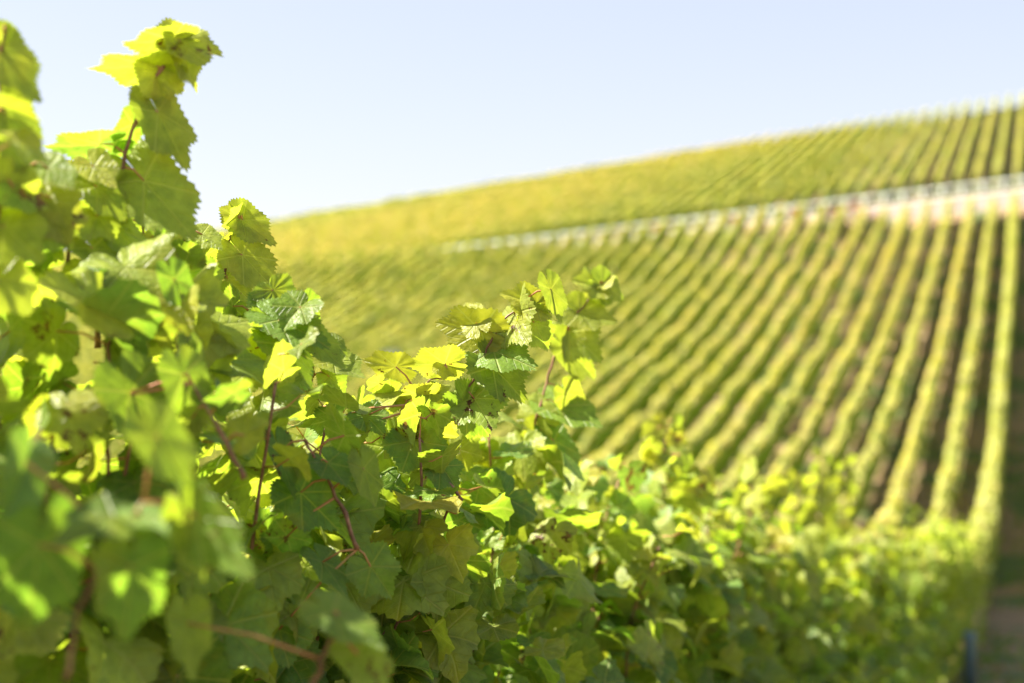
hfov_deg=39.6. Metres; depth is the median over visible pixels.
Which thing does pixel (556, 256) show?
vine row
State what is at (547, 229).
vine row
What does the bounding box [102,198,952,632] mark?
vine row
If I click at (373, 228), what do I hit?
vine row
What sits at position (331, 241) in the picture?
vine row
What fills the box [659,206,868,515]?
vine row
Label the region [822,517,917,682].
grapevine
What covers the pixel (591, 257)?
vine row
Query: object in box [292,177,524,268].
vine row
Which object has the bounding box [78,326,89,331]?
vine row
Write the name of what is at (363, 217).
vine row
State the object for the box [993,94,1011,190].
vine row
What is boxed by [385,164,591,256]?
vine row
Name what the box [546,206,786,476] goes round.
vine row
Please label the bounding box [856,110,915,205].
vine row
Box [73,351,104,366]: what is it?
vine row
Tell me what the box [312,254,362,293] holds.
vine row
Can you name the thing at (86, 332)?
vine row
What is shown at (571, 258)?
vine row
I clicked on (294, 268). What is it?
vine row
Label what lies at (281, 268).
vine row
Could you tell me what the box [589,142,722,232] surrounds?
vine row
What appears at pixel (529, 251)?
vine row
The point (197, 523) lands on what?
grapevine
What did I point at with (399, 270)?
vine row
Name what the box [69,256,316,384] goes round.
vine row
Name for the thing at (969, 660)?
grow tube
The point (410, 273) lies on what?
vine row
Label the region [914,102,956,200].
vine row
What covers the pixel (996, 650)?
weeds
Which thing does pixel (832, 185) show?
vine row
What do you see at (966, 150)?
vine row
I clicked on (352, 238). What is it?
vine row
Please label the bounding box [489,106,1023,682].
ground
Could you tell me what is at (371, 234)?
vine row
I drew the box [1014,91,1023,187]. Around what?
vine row
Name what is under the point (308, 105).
sky
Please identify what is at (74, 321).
vine row
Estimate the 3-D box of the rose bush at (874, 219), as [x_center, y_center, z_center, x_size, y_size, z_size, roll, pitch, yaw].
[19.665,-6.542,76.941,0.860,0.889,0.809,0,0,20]
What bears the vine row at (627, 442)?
on the ground
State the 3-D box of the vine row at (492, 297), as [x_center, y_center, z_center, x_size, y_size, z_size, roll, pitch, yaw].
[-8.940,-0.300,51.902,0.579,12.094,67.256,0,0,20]
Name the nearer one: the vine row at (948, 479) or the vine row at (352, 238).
the vine row at (948, 479)
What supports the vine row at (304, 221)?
on the ground
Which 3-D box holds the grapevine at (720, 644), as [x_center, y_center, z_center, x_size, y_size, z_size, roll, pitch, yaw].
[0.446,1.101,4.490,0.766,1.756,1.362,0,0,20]
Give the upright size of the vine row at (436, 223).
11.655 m
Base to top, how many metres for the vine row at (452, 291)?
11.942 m
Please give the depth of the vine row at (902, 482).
44.91 m
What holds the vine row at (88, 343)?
on the ground
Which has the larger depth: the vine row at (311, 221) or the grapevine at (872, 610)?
the vine row at (311, 221)
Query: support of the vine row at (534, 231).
on the ground
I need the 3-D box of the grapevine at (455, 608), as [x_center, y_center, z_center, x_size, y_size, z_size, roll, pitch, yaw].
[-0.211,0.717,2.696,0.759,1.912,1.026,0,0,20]
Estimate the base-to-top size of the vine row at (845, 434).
12.798 m
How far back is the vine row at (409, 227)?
109.04 m
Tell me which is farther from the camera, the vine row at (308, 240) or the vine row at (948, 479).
the vine row at (308, 240)
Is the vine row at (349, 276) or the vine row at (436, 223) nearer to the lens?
the vine row at (349, 276)
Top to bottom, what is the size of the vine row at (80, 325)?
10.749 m
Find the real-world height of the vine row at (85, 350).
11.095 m
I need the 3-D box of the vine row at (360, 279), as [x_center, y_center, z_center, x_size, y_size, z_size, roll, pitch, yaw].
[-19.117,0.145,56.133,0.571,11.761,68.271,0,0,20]
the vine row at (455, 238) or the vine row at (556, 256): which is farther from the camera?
the vine row at (455, 238)
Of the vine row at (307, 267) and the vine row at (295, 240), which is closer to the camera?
the vine row at (307, 267)
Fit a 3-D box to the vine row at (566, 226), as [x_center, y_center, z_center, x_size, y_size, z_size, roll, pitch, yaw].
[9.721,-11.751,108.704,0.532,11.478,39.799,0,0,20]
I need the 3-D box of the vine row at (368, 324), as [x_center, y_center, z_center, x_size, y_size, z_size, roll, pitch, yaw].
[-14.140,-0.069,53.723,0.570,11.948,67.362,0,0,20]
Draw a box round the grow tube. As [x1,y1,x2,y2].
[963,610,977,682]
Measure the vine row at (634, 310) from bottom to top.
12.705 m
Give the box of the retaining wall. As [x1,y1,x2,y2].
[523,189,1023,250]
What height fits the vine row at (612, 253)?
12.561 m
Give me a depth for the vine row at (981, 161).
92.65 m
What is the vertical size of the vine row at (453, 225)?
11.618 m
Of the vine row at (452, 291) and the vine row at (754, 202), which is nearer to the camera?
the vine row at (452, 291)
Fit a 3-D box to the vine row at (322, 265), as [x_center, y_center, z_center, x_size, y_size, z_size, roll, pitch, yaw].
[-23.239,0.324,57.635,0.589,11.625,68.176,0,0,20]
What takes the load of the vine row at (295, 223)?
on the ground
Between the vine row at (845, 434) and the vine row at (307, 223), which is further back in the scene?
the vine row at (307, 223)
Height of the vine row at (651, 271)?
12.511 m
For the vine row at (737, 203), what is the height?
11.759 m
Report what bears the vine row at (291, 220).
on the ground
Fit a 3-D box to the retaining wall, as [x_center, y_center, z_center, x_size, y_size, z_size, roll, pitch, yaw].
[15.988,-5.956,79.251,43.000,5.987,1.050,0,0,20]
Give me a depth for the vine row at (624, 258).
77.30 m
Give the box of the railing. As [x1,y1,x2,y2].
[434,177,1023,256]
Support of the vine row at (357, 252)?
on the ground
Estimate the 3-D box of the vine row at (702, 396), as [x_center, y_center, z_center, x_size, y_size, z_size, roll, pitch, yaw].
[4.278,-1.085,43.272,0.568,12.937,74.234,0,0,20]
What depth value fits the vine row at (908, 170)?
95.54 m
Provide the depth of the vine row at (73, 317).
87.80 m
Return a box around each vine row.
[0,332,101,374]
[1,328,94,368]
[1,335,104,375]
[56,241,472,451]
[56,244,455,449]
[63,314,78,323]
[65,259,300,379]
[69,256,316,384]
[69,319,79,325]
[73,344,93,360]
[73,344,104,361]
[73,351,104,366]
[76,238,506,467]
[76,323,86,328]
[78,254,333,384]
[78,262,285,369]
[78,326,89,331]
[83,240,489,459]
[99,236,523,471]
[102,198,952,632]
[199,231,578,469]
[199,233,560,459]
[216,193,416,261]
[223,213,304,237]
[237,200,383,249]
[238,195,395,251]
[246,196,975,557]
[247,201,931,554]
[254,221,651,500]
[265,195,406,246]
[267,192,426,250]
[268,206,342,231]
[268,209,324,227]
[269,208,333,228]
[269,209,314,225]
[269,214,294,222]
[270,191,437,252]
[270,219,670,508]
[271,204,363,234]
[271,205,354,233]
[272,189,447,253]
[272,202,374,235]
[273,187,458,257]
[276,183,479,262]
[276,184,469,261]
[277,181,490,264]
[277,219,689,513]
[285,178,512,269]
[288,180,499,265]
[291,227,596,434]
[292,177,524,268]
[296,255,347,290]
[300,236,543,399]
[305,222,613,446]
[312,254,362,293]
[315,174,533,266]
[315,221,632,452]
[315,250,378,299]
[319,252,412,317]
[320,244,428,324]
[321,249,394,308]
[322,246,438,330]
[332,173,546,262]
[338,171,557,262]
[362,167,569,260]
[379,166,579,257]
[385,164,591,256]
[399,163,603,255]
[417,161,614,252]
[432,159,626,259]
[448,157,637,255]
[490,153,649,249]
[490,211,728,438]
[490,215,707,437]
[507,151,661,247]
[522,208,745,440]
[523,150,673,244]
[539,148,686,243]
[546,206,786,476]
[550,203,807,510]
[555,146,697,239]
[559,204,827,512]
[565,205,767,446]
[572,144,709,236]
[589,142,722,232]
[606,140,734,231]
[623,138,746,228]
[639,135,759,230]
[653,204,847,495]
[656,132,772,226]
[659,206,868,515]
[674,131,785,227]
[691,129,797,224]
[691,205,889,515]
[708,128,810,224]
[726,125,823,222]
[743,203,909,520]
[746,123,836,220]
[762,119,849,214]
[782,118,862,213]
[800,116,875,208]
[818,115,888,208]
[837,111,902,208]
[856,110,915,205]
[875,107,928,204]
[894,104,942,202]
[902,190,1018,682]
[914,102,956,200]
[920,196,997,532]
[934,100,969,197]
[954,98,983,195]
[972,96,997,192]
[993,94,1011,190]
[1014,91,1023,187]
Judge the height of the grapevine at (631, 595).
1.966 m
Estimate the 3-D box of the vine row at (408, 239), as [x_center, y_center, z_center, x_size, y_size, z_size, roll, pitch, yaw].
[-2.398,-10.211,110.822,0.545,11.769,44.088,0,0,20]
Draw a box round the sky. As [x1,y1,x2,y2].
[0,0,1023,230]
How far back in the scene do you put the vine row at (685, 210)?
99.61 m
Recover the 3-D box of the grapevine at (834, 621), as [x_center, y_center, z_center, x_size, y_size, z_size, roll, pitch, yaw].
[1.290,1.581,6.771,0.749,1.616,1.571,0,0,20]
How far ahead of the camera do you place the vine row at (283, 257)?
114.27 m
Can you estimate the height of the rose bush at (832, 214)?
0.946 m
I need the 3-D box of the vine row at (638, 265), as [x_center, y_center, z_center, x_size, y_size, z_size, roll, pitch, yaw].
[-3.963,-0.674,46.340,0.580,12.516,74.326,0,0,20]
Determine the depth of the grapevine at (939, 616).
13.12 m
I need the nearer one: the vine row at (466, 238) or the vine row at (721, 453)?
the vine row at (721, 453)
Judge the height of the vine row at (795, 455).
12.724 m
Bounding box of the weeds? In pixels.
[629,220,1023,682]
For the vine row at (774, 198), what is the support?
on the ground
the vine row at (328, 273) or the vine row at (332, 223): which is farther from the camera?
the vine row at (332, 223)
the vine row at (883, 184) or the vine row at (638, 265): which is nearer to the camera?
the vine row at (638, 265)
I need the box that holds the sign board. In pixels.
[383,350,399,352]
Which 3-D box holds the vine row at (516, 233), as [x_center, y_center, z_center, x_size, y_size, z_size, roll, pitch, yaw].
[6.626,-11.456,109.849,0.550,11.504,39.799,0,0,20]
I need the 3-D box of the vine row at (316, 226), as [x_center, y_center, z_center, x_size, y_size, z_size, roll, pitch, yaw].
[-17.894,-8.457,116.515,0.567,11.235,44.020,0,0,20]
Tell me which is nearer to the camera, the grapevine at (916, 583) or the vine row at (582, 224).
the grapevine at (916, 583)
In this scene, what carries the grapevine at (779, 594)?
on the ground
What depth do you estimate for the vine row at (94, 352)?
75.75 m
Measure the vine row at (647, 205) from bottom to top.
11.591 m
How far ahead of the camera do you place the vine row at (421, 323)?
73.41 m
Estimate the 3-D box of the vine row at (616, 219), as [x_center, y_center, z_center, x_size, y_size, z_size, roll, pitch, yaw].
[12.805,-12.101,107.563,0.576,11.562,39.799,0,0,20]
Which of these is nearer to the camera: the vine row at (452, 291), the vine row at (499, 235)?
the vine row at (452, 291)
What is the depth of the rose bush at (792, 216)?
78.39 m
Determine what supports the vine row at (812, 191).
on the ground
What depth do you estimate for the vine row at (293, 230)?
125.74 m
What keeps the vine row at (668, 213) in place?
on the ground
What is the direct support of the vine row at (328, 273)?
on the ground
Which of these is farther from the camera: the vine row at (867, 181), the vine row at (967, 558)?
the vine row at (867, 181)
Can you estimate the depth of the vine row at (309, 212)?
138.18 m
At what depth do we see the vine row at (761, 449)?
50.15 m
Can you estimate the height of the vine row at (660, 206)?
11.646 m
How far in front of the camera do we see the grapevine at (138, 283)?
1.87 m
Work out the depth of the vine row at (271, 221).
138.01 m
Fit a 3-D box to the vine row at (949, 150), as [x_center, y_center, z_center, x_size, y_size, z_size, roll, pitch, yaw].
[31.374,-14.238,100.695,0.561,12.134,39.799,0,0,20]
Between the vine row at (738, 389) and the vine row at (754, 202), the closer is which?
the vine row at (738, 389)
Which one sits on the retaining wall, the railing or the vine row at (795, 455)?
the railing
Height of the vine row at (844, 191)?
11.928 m
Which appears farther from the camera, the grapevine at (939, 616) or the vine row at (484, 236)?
the vine row at (484, 236)
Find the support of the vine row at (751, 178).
on the ground
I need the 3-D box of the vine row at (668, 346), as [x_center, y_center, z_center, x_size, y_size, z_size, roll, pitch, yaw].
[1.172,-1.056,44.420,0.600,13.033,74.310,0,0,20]
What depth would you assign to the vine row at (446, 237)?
103.89 m
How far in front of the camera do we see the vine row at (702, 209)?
98.62 m
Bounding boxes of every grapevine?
[0,17,406,682]
[0,93,394,682]
[215,197,578,682]
[458,264,699,682]
[581,412,789,682]
[684,466,830,682]
[745,507,872,682]
[779,446,900,682]
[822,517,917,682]
[865,501,938,682]
[895,504,961,682]
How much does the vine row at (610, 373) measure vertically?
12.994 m
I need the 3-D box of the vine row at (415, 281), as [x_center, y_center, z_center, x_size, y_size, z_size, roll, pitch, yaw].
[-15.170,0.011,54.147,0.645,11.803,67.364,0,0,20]
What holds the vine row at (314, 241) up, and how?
on the ground
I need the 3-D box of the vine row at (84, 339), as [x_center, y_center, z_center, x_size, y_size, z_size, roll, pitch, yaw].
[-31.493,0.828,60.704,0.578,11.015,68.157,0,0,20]
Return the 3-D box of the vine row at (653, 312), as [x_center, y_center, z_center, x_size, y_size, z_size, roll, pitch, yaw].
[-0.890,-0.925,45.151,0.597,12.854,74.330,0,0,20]
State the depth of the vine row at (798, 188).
98.39 m
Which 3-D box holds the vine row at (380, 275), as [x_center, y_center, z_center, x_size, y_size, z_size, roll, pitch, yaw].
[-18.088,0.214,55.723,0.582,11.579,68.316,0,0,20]
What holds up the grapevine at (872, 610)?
on the ground
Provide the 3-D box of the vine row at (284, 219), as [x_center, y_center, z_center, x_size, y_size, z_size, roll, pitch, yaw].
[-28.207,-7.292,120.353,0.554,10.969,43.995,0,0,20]
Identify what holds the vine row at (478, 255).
on the ground
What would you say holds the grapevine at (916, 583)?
on the ground

